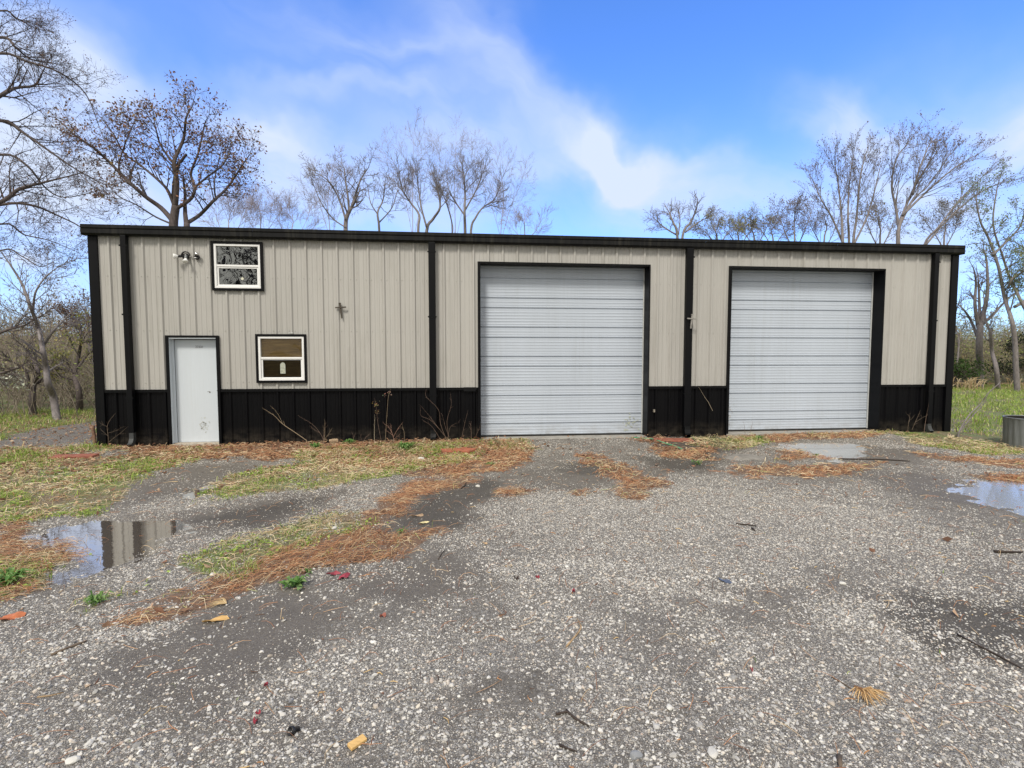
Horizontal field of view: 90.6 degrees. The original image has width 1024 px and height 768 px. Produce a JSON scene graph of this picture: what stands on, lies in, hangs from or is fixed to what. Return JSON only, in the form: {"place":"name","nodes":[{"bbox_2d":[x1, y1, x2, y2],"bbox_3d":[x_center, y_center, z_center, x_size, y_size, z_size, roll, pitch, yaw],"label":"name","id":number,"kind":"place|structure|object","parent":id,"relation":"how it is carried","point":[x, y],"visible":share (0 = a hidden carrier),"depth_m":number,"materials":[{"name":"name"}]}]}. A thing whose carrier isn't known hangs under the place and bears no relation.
{"place":"outdoors","nodes":[
{"label":"outdoors","id":0,"kind":"place"},
{"bbox_2d":[0,372,1023,767],"bbox_3d":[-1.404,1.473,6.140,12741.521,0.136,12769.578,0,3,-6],"label":"ground","id":1,"kind":"structure","parent":0,"point":[920,482],"depth_m":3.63,"materials":[{"name":"gravel"}]},
{"bbox_2d":[0,611,25,619],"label":"oak leaf","id":2,"kind":"object","parent":1,"relation":"on","point":[19,614],"visible":1,"depth_m":3.57,"materials":[{"name":"plant"}]},
{"bbox_2d":[0,364,34,391],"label":"dogwood","id":3,"kind":"object","parent":1,"relation":"on","point":[15,384],"visible":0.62,"depth_m":15.00,"materials":[{"name":"grey plant"}]},
{"bbox_2d":[0,567,35,588],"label":"green weed","id":4,"kind":"object","parent":1,"relation":"on","point":[10,574],"visible":0.98,"depth_m":4.10,"materials":[{"name":"green plant"}]},
{"bbox_2d":[0,326,54,414],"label":"bare tree","id":5,"kind":"object","parent":1,"relation":"on","point":[36,379],"visible":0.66,"depth_m":15.49,"materials":[{"name":"brown plant"}]},
{"bbox_2d":[0,296,67,397],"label":"bare tree","id":6,"kind":"object","parent":1,"relation":"on","point":[25,323],"visible":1,"depth_m":13.71,"materials":[{"name":"brown plant"}]},
{"bbox_2d":[0,242,90,419],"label":"bare tree","id":7,"kind":"object","parent":1,"relation":"on","point":[52,394],"visible":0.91,"depth_m":14.11,"materials":[{"name":"grey plant"}]},
{"bbox_2d":[0,267,95,416],"bbox_3d":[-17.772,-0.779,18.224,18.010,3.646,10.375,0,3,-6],"label":"undergrowth","id":8,"kind":"object","parent":1,"relation":"on","point":[64,392],"visible":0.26,"depth_m":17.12,"materials":[{"name":"brown plant"}]},
{"bbox_2d":[37,692,63,697],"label":"twig","id":9,"kind":"object","parent":1,"relation":"on","point":[49,695],"visible":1,"depth_m":2.76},
{"bbox_2d":[18,305,92,410],"bbox_3d":[-14.680,-0.702,16.648,2.669,3.766,1.863,-2,4,-29],"label":"leafing tree","id":10,"kind":"object","parent":1,"relation":"on","point":[79,398],"visible":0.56,"depth_m":16.60,"materials":[{"name":"brown plant"}]},
{"bbox_2d":[51,640,86,655],"bbox_3d":[-2.794,1.663,3.198,0.017,0.019,0.181,2,4,28],"label":"twig","id":11,"kind":"object","parent":1,"relation":"on","point":[65,648],"visible":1,"depth_m":3.19,"materials":[{"name":"wood"}]},
{"bbox_2d":[47,286,92,361],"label":"leafing tree","id":12,"kind":"object","parent":1,"relation":"on","point":[63,311],"visible":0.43,"depth_m":18.91,"materials":[{"name":"brown plant"}]},
{"bbox_2d":[0,0,143,290],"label":"bare tree","id":13,"kind":"object","parent":1,"relation":"on","point":[12,124],"visible":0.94,"depth_m":14.37,"materials":[{"name":"brown plant"}]},
{"bbox_2d":[65,755,80,764],"bbox_3d":[-2.013,1.723,2.319,0.060,0.025,0.041,-1,4,-24],"label":"pale stone","id":14,"kind":"object","parent":1,"relation":"on","point":[72,759],"visible":1,"depth_m":2.31,"materials":[{"name":"stone"}]},
{"bbox_2d":[49,453,98,458],"bbox_3d":[-7.752,1.286,8.978,0.680,0.061,0.202,-1,3,-9],"label":"brick paver","id":15,"kind":"object","parent":1,"relation":"on","point":[72,456],"visible":0.67,"depth_m":8.94,"materials":[{"name":"brick"}]},
{"bbox_2d":[89,425,96,443],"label":"cut sapling","id":16,"kind":"object","parent":1,"relation":"on","point":[93,434],"visible":0.8,"depth_m":10.26,"materials":[{"name":"brown plant"}]},
{"bbox_2d":[83,590,113,604],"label":"green weed","id":17,"kind":"object","parent":1,"relation":"on","point":[91,597],"visible":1,"depth_m":3.77,"materials":[{"name":"green plant"}]},
{"bbox_2d":[20,519,195,584],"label":"puddle","id":18,"kind":"object","parent":1,"relation":"on","point":[124,543],"visible":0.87,"depth_m":5.09,"materials":[{"name":"grey liquid"}]},
{"bbox_2d":[98,413,125,444],"bbox_3d":[-7.622,0.907,9.694,0.591,0.693,0.131,0,3,1],"label":"dry weed","id":19,"kind":"object","parent":1,"relation":"on","point":[110,432],"visible":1,"depth_m":9.69,"materials":[{"name":"plant"}]},
{"bbox_2d":[35,70,274,225],"bbox_3d":[-16.581,-6.644,23.482,10.431,14.750,4.265,0,3,-6],"label":"oak tree","id":20,"kind":"object","parent":1,"relation":"on","point":[172,216],"visible":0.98,"depth_m":23.24,"materials":[{"name":"brown plant"}]},
{"bbox_2d":[174,485,219,500],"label":"puddle","id":21,"kind":"object","parent":1,"relation":"on","point":[191,495],"visible":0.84,"depth_m":6.72,"materials":[{"name":"grey liquid"}]},
{"bbox_2d":[204,598,226,607],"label":"pine tuft","id":22,"kind":"object","parent":1,"relation":"on","point":[223,601],"visible":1,"depth_m":3.77,"materials":[{"name":"plant"}]},
{"bbox_2d":[181,185,263,227],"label":"bare tree","id":23,"kind":"object","parent":1,"relation":"on","point":[233,203],"visible":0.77,"depth_m":41.49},
{"bbox_2d":[229,179,294,228],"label":"bare tree","id":24,"kind":"object","parent":1,"relation":"on","point":[258,204],"visible":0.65,"depth_m":43.60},
{"bbox_2d":[266,407,306,444],"bbox_3d":[-4.485,0.835,10.021,0.824,0.812,0.106,0,3,-6],"label":"dry weed","id":25,"kind":"object","parent":1,"relation":"on","point":[287,427],"visible":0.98,"depth_m":10.02,"materials":[{"name":"plant"}]},
{"bbox_2d":[254,190,328,229],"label":"bare tree","id":26,"kind":"object","parent":1,"relation":"on","point":[288,207],"visible":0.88,"depth_m":42.93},
{"bbox_2d":[277,574,309,590],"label":"green weed","id":27,"kind":"object","parent":1,"relation":"on","point":[296,580],"visible":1,"depth_m":4.06,"materials":[{"name":"green plant"}]},
{"bbox_2d":[287,726,299,735],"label":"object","id":28,"kind":"object","parent":1,"relation":"on","point":[292,730],"visible":0.98,"depth_m":2.47,"materials":[{"name":"stone"}]},
{"bbox_2d":[309,443,321,447],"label":"green weed","id":29,"kind":"object","parent":1,"relation":"on","point":[313,445],"visible":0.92,"depth_m":9.75,"materials":[{"name":"green plant"}]},
{"bbox_2d":[290,146,363,229],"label":"bare tree","id":30,"kind":"object","parent":1,"relation":"on","point":[331,178],"visible":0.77,"depth_m":51.81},
{"bbox_2d":[326,570,340,574],"bbox_3d":[-1.503,1.592,4.269,0.106,0.031,0.071,-3,4,-37],"label":"red scrap","id":31,"kind":"object","parent":1,"relation":"on","point":[335,572],"visible":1,"depth_m":4.27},
{"bbox_2d":[329,438,337,442],"bbox_3d":[-3.590,1.152,10.479,0.410,0.155,0.236,-2,4,-35],"label":"rock","id":32,"kind":"object","parent":1,"relation":"on","point":[334,440],"visible":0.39,"depth_m":10.34,"materials":[{"name":"beige stone"}]},
{"bbox_2d":[298,143,379,229],"bbox_3d":[-10.988,-7.783,33.212,5.087,15.895,4.133,0,3,-6],"label":"bare tree","id":33,"kind":"object","parent":1,"relation":"on","point":[350,208],"visible":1,"depth_m":32.82,"materials":[{"name":"brown plant"}]},
{"bbox_2d":[337,572,349,579],"bbox_3d":[-1.394,1.596,4.204,0.121,0.032,0.077,-2,4,-34],"label":"red scrap","id":34,"kind":"object","parent":1,"relation":"on","point":[345,575],"visible":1,"depth_m":4.22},
{"bbox_2d":[341,438,355,443],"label":"green weed","id":35,"kind":"object","parent":1,"relation":"on","point":[349,440],"visible":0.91,"depth_m":10.15,"materials":[{"name":"green plant"}]},
{"bbox_2d":[347,734,366,750],"bbox_3d":[-0.728,1.685,2.384,0.041,0.022,0.084,3,4,41],"label":"wood chip","id":36,"kind":"object","parent":1,"relation":"on","point":[355,743],"visible":1,"depth_m":2.38,"materials":[{"name":"wood"}]},
{"bbox_2d":[351,162,410,230],"bbox_3d":[-9.222,-7.742,36.205,4.159,15.463,4.027,0,3,-6],"label":"bare tree","id":37,"kind":"object","parent":1,"relation":"on","point":[383,194],"visible":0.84,"depth_m":35.98,"materials":[{"name":"brown plant"}]},
{"bbox_2d":[393,441,417,449],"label":"green weed","id":38,"kind":"object","parent":1,"relation":"on","point":[407,447],"visible":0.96,"depth_m":9.73,"materials":[{"name":"green plant"}]},
{"bbox_2d":[365,106,453,231],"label":"bare tree","id":39,"kind":"object","parent":1,"relation":"on","point":[412,188],"visible":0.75,"depth_m":56.34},
{"bbox_2d":[384,149,457,231],"bbox_3d":[-5.980,-7.560,33.656,5.070,15.398,2.886,0,3,-6],"label":"bare tree","id":40,"kind":"object","parent":1,"relation":"on","point":[427,225],"visible":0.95,"depth_m":33.31,"materials":[{"name":"brown plant"}]},
{"bbox_2d":[420,392,459,437],"bbox_3d":[-1.465,0.659,10.320,0.830,1.118,0.174,0,3,-3],"label":"dry weed","id":41,"kind":"object","parent":1,"relation":"on","point":[440,422],"visible":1,"depth_m":10.33,"materials":[{"name":"plant"}]},
{"bbox_2d":[432,169,452,232],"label":"bare tree","id":42,"kind":"object","parent":1,"relation":"on","point":[446,204],"visible":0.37,"depth_m":35.76,"materials":[{"name":"brown plant"}]},
{"bbox_2d":[441,448,457,453],"bbox_3d":[-1.158,1.262,9.563,0.340,0.063,0.242,-1,4,-20],"label":"brick paver","id":43,"kind":"object","parent":1,"relation":"on","point":[448,451],"visible":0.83,"depth_m":9.48,"materials":[{"name":"brick"}]},
{"bbox_2d":[415,115,498,232],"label":"bare tree","id":44,"kind":"object","parent":1,"relation":"on","point":[455,156],"visible":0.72,"depth_m":58.68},
{"bbox_2d":[456,447,475,452],"bbox_3d":[-0.876,1.254,9.563,0.320,0.064,0.262,2,4,31],"label":"brick paver","id":45,"kind":"object","parent":1,"relation":"on","point":[465,449],"visible":0.71,"depth_m":9.51,"materials":[{"name":"brick"}]},
{"bbox_2d":[424,147,519,232],"bbox_3d":[-2.832,-7.871,34.142,6.254,15.953,3.650,-1,4,-19],"label":"bare tree","id":46,"kind":"object","parent":1,"relation":"on","point":[471,198],"visible":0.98,"depth_m":33.77,"materials":[{"name":"grey plant"}]},
{"bbox_2d":[459,137,536,233],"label":"bare tree","id":47,"kind":"object","parent":1,"relation":"on","point":[504,193],"visible":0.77,"depth_m":55.51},
{"bbox_2d":[0,431,1022,600],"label":"clover","id":48,"kind":"object","parent":1,"relation":"on","point":[224,494],"visible":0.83,"depth_m":7.63,"materials":[{"name":"green plant"}]},
{"bbox_2d":[0,429,1023,767],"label":"pine needles","id":49,"kind":"object","parent":1,"relation":"on","point":[398,505],"visible":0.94,"depth_m":5.90,"materials":[{"name":"plant"}]},
{"bbox_2d":[0,383,1023,734],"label":"grass","id":50,"kind":"structure","parent":1,"relation":"on","point":[954,401],"depth_m":9.88,"materials":[{"name":"plant"}]},
{"bbox_2d":[0,382,1023,687],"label":"fallen leaves","id":51,"kind":"object","parent":1,"relation":"on","point":[158,452],"visible":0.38,"depth_m":9.16,"materials":[{"name":"plant"}]},
{"bbox_2d":[0,385,1023,616],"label":"dry grass","id":52,"kind":"structure","parent":1,"relation":"on","point":[315,452],"depth_m":8.65,"materials":[{"name":"plant"}]},
{"bbox_2d":[0,429,1023,622],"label":"dead stems","id":53,"kind":"object","parent":1,"relation":"on","point":[34,506],"depth_m":7.91,"materials":[{"name":"plant"}]},
{"bbox_2d":[1,437,1023,767],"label":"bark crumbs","id":54,"kind":"object","parent":1,"relation":"on","point":[505,611],"visible":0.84,"depth_m":4.25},
{"bbox_2d":[80,224,965,446],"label":"metal shed","id":55,"kind":"structure","parent":1,"relation":"on","point":[232,335],"depth_m":10.73,"materials":[{"name":"beige metal"}]},
{"bbox_2d":[173,251,190,262],"bbox_3d":[-6.345,-2.443,9.733,0.291,0.237,0.172,0,3,-6],"label":"floodlight","id":56,"kind":"object","parent":55,"relation":"attached to","point":[185,256],"visible":1,"depth_m":9.72,"materials":[{"name":"white plastic"}]},
{"bbox_2d":[165,335,222,445],"bbox_3d":[-6.269,0.205,10.069,0.982,2.325,0.212,0,3,-6],"label":"entry door","id":57,"kind":"structure","parent":55,"relation":"in","point":[197,380],"depth_m":10.10,"materials":[{"name":"paint"}]},
{"bbox_2d":[193,252,199,259],"bbox_3d":[-6.106,-2.478,9.794,0.109,0.139,0.096,0,3,-6],"label":"security lamp","id":58,"kind":"object","parent":55,"relation":"attached to","point":[196,256],"visible":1,"depth_m":9.79,"materials":[{"name":"white plastic"}]},
{"bbox_2d":[210,241,263,290],"bbox_3d":[-5.403,-2.321,10.188,1.100,1.085,0.580,0,3,-6],"label":"window","id":59,"kind":"structure","parent":55,"relation":"in","point":[242,264],"depth_m":9.99,"materials":[{"name":"white plastic"}]},
{"bbox_2d":[255,334,306,382],"bbox_3d":[-4.600,-0.510,10.138,0.971,0.969,0.105,0,3,-6],"label":"window","id":60,"kind":"structure","parent":55,"relation":"in","point":[279,357],"depth_m":10.15,"materials":[{"name":"white plastic"}]},
{"bbox_2d":[335,303,345,317],"bbox_3d":[-3.431,-1.471,10.156,0.210,0.312,0.055,0,3,-6],"label":"wall cross","id":61,"kind":"object","parent":55,"relation":"attached to","point":[340,307],"depth_m":10.14,"materials":[{"name":"metal"}]},
{"bbox_2d":[478,261,650,439],"bbox_3d":[1.098,-0.646,10.878,3.755,3.930,0.400,0,3,-6],"label":"garage door","id":62,"kind":"structure","parent":55,"relation":"in","point":[563,350],"depth_m":11.01,"materials":[{"name":"paint"}]},
{"bbox_2d":[687,314,696,328],"bbox_3d":[3.818,-1.334,10.778,0.203,0.309,0.055,0,3,-6],"label":"wall cross","id":63,"kind":"object","parent":55,"relation":"attached to","point":[692,318],"depth_m":10.77,"materials":[{"name":"grey metal"}]},
{"bbox_2d":[724,266,885,434],"bbox_3d":[6.507,-0.681,11.435,3.750,3.935,0.400,0,3,-6],"label":"garage door","id":64,"kind":"structure","parent":55,"relation":"in","point":[805,347],"depth_m":11.58,"materials":[{"name":"paint"}]},
{"bbox_2d":[495,203,557,234],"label":"bare tree","id":65,"kind":"object","parent":1,"relation":"on","point":[518,216],"visible":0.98,"depth_m":46.15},
{"bbox_2d":[558,743,576,751],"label":"twig","id":66,"kind":"object","parent":1,"relation":"on","point":[565,747],"visible":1,"depth_m":2.37,"materials":[{"name":"wood"}]},
{"bbox_2d":[555,710,588,726],"bbox_3d":[0.313,1.697,2.580,0.185,0.015,0.055,2,4,29],"label":"twig","id":67,"kind":"object","parent":1,"relation":"on","point":[569,713],"visible":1,"depth_m":2.59,"materials":[{"name":"wood"}]},
{"bbox_2d":[566,618,581,646],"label":"twig","id":68,"kind":"object","parent":1,"relation":"on","point":[571,640],"visible":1,"depth_m":3.34,"materials":[{"name":"wood"}]},
{"bbox_2d":[630,750,642,759],"bbox_3d":[0.572,1.705,2.328,0.061,0.033,0.046,0,3,-6],"label":"grey stone","id":69,"kind":"object","parent":1,"relation":"on","point":[636,754],"visible":1,"depth_m":2.32,"materials":[{"name":"stone"}]},
{"bbox_2d":[631,437,681,448],"bbox_3d":[3.031,1.197,10.392,0.284,0.086,1.330,-2,4,-34],"label":"garden hose","id":70,"kind":"object","parent":1,"relation":"on","point":[657,440],"visible":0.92,"depth_m":10.44,"materials":[{"name":"rubber"}]},
{"bbox_2d":[666,703,672,710],"bbox_3d":[0.821,1.684,2.643,0.033,0.020,0.048,0,3,-6],"label":"pale stone","id":71,"kind":"object","parent":1,"relation":"on","point":[669,707],"visible":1,"depth_m":2.63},
{"bbox_2d":[654,438,693,442],"bbox_3d":[3.370,1.177,10.597,0.800,0.063,0.242,0,3,6],"label":"brick paver","id":72,"kind":"object","parent":1,"relation":"on","point":[680,439],"visible":0.79,"depth_m":10.55,"materials":[{"name":"red ceramic"}]},
{"bbox_2d":[641,190,723,237],"bbox_3d":[12.007,-6.738,35.834,6.084,13.502,2.533,0,3,-6],"label":"bare tree","id":73,"kind":"object","parent":1,"relation":"on","point":[697,202],"visible":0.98,"depth_m":35.35,"materials":[{"name":"grey plant"}]},
{"bbox_2d":[707,746,718,759],"bbox_3d":[0.927,1.702,2.337,0.051,0.028,0.068,0,3,-6],"label":"pale stone","id":74,"kind":"object","parent":1,"relation":"on","point":[712,751],"visible":1,"depth_m":2.33,"materials":[{"name":"stone"}]},
{"bbox_2d":[681,205,750,238],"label":"leafing tree","id":75,"kind":"object","parent":1,"relation":"on","point":[714,226],"visible":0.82,"depth_m":37.70,"materials":[{"name":"brown plant"}]},
{"bbox_2d":[718,577,731,582],"bbox_3d":[1.734,1.596,4.120,0.110,0.030,0.042,3,4,41],"label":"blue scrap","id":76,"kind":"object","parent":1,"relation":"on","point":[727,581],"visible":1,"depth_m":4.11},
{"bbox_2d":[710,214,762,239],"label":"leafing tree","id":77,"kind":"object","parent":1,"relation":"on","point":[729,226],"visible":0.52,"depth_m":40.87,"materials":[{"name":"brown plant"}]},
{"bbox_2d":[725,454,764,459],"bbox_3d":[4.185,1.349,9.131,0.792,0.146,0.486,0,3,-6],"label":"concrete lump","id":78,"kind":"object","parent":1,"relation":"on","point":[745,457],"visible":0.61,"depth_m":9.00,"materials":[{"name":"concrete"}]},
{"bbox_2d":[724,202,781,239],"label":"leafing tree","id":79,"kind":"object","parent":1,"relation":"on","point":[755,219],"visible":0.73,"depth_m":39.02,"materials":[{"name":"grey plant"}]},
{"bbox_2d":[747,203,805,240],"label":"leafing tree","id":80,"kind":"object","parent":1,"relation":"on","point":[783,217],"visible":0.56,"depth_m":42.45,"materials":[{"name":"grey plant"}]},
{"bbox_2d":[758,185,824,240],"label":"leafing tree","id":81,"kind":"object","parent":1,"relation":"on","point":[798,207],"visible":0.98,"depth_m":37.14,"materials":[{"name":"grey plant"}]},
{"bbox_2d":[777,443,871,462],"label":"puddle","id":82,"kind":"object","parent":1,"relation":"on","point":[844,450],"visible":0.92,"depth_m":9.80,"materials":[{"name":"grey liquid"}]},
{"bbox_2d":[792,200,856,241],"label":"leafing tree","id":83,"kind":"object","parent":1,"relation":"on","point":[822,213],"visible":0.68,"depth_m":39.64,"materials":[{"name":"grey plant"}]},
{"bbox_2d":[836,753,842,766],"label":"twig","id":84,"kind":"object","parent":1,"relation":"on","point":[839,759],"visible":1,"depth_m":2.28,"materials":[{"name":"wood"}]},
{"bbox_2d":[832,677,858,692],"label":"twig","id":85,"kind":"object","parent":1,"relation":"on","point":[844,684],"visible":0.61,"depth_m":2.84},
{"bbox_2d":[793,121,905,242],"bbox_3d":[18.897,-7.257,29.309,7.015,15.316,2.967,0,3,-6],"label":"budding tree","id":86,"kind":"object","parent":1,"relation":"on","point":[847,191],"visible":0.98,"depth_m":28.98,"materials":[{"name":"brown plant"}]},
{"bbox_2d":[848,685,889,706],"bbox_3d":[1.917,1.666,2.720,0.205,0.044,0.149,2,4,26],"label":"pine tuft","id":87,"kind":"object","parent":1,"relation":"on","point":[871,691],"visible":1,"depth_m":2.72,"materials":[{"name":"plant"}]},
{"bbox_2d":[839,458,907,460],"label":"twig","id":88,"kind":"object","parent":1,"relation":"on","point":[869,459],"visible":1,"depth_m":8.81,"materials":[{"name":"wood"}]},
{"bbox_2d":[839,193,914,242],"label":"leafing tree","id":89,"kind":"object","parent":1,"relation":"on","point":[880,213],"visible":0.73,"depth_m":35.76,"materials":[{"name":"grey plant"}]},
{"bbox_2d":[907,412,925,432],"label":"dry weed","id":90,"kind":"object","parent":1,"relation":"on","point":[914,423],"visible":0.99,"depth_m":11.41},
{"bbox_2d":[909,195,976,244],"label":"leafing tree","id":91,"kind":"object","parent":1,"relation":"on","point":[943,203],"visible":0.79,"depth_m":37.23,"materials":[{"name":"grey plant"}]},
{"bbox_2d":[880,109,1023,243],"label":"budding tree","id":92,"kind":"object","parent":1,"relation":"on","point":[909,206],"visible":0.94,"depth_m":29.50,"materials":[{"name":"brown plant"}]},
{"bbox_2d":[953,377,966,387],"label":"plume grass","id":93,"kind":"object","parent":1,"relation":"on","point":[958,382],"depth_m":26.58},
{"bbox_2d":[956,286,974,384],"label":"bare tree","id":94,"kind":"object","parent":1,"relation":"on","point":[958,350],"visible":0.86,"depth_m":28.17,"materials":[{"name":"grey plant"}]},
{"bbox_2d":[953,353,989,387],"bbox_3d":[24.743,-0.738,28.000,2.354,1.946,2.514,-2,4,-30],"label":"evergreen shrub","id":95,"kind":"object","parent":1,"relation":"on","point":[961,369],"visible":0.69,"depth_m":27.77,"materials":[{"name":"green plant"}]},
{"bbox_2d":[957,380,1001,436],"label":"leaning sapling","id":96,"kind":"object","parent":1,"relation":"on","point":[964,424],"visible":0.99,"depth_m":11.13,"materials":[{"name":"brown plant"}]},
{"bbox_2d":[945,479,1023,515],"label":"puddle","id":97,"kind":"object","parent":1,"relation":"on","point":[1010,496],"visible":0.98,"depth_m":6.79,"materials":[{"name":"grey liquid"}]},
{"bbox_2d":[952,159,1023,391],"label":"leafing tree","id":98,"kind":"object","parent":1,"relation":"on","point":[1017,279],"visible":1,"depth_m":24.86,"materials":[{"name":"brown plant"}]},
{"bbox_2d":[953,292,1023,383],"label":"undergrowth","id":99,"kind":"object","parent":1,"relation":"on","point":[967,348],"visible":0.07,"depth_m":32.73,"materials":[{"name":"brown plant"}]},
{"bbox_2d":[977,286,1000,388],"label":"bare tree","id":100,"kind":"object","parent":1,"relation":"on","point":[995,366],"visible":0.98,"depth_m":27.08,"materials":[{"name":"grey plant"}]},
{"bbox_2d":[957,633,1020,667],"bbox_3d":[2.981,1.669,3.178,0.021,0.028,0.344,-1,3,-15],"label":"twig","id":101,"kind":"object","parent":1,"relation":"on","point":[984,648],"visible":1,"depth_m":3.18,"materials":[{"name":"wood"}]},
{"bbox_2d":[957,237,1022,387],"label":"bare tree","id":102,"kind":"object","parent":1,"relation":"on","point":[978,329],"visible":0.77,"depth_m":28.14,"materials":[{"name":"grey plant"}]},
{"bbox_2d":[984,332,1023,378],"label":"cedar tree","id":103,"kind":"object","parent":1,"relation":"on","point":[1009,347],"visible":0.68,"depth_m":28.60,"materials":[{"name":"green plant"}]},
{"bbox_2d":[993,550,1023,552],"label":"twig","id":104,"kind":"object","parent":1,"relation":"on","point":[998,551],"visible":0.93,"depth_m":4.75,"materials":[{"name":"wood"}]},
{"bbox_2d":[1002,415,1023,447],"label":"stock tub","id":105,"kind":"object","parent":1,"relation":"on","point":[1013,430],"visible":0.98,"depth_m":10.15,"materials":[{"name":"metal"}]},
{"bbox_2d":[1006,378,1023,388],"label":"plume grass","id":106,"kind":"object","parent":1,"relation":"on","point":[1021,384],"depth_m":26.95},
{"bbox_2d":[0,0,1023,339],"label":"sky","id":107,"kind":"structure","parent":0,"point":[623,108],"materials":[{"name":"blue"}]},
{"bbox_2d":[957,377,986,389],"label":"plume grass","id":108,"kind":"object","parent":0,"point":[969,383],"depth_m":26.46,"materials":[{"name":"plant"}]}
]}

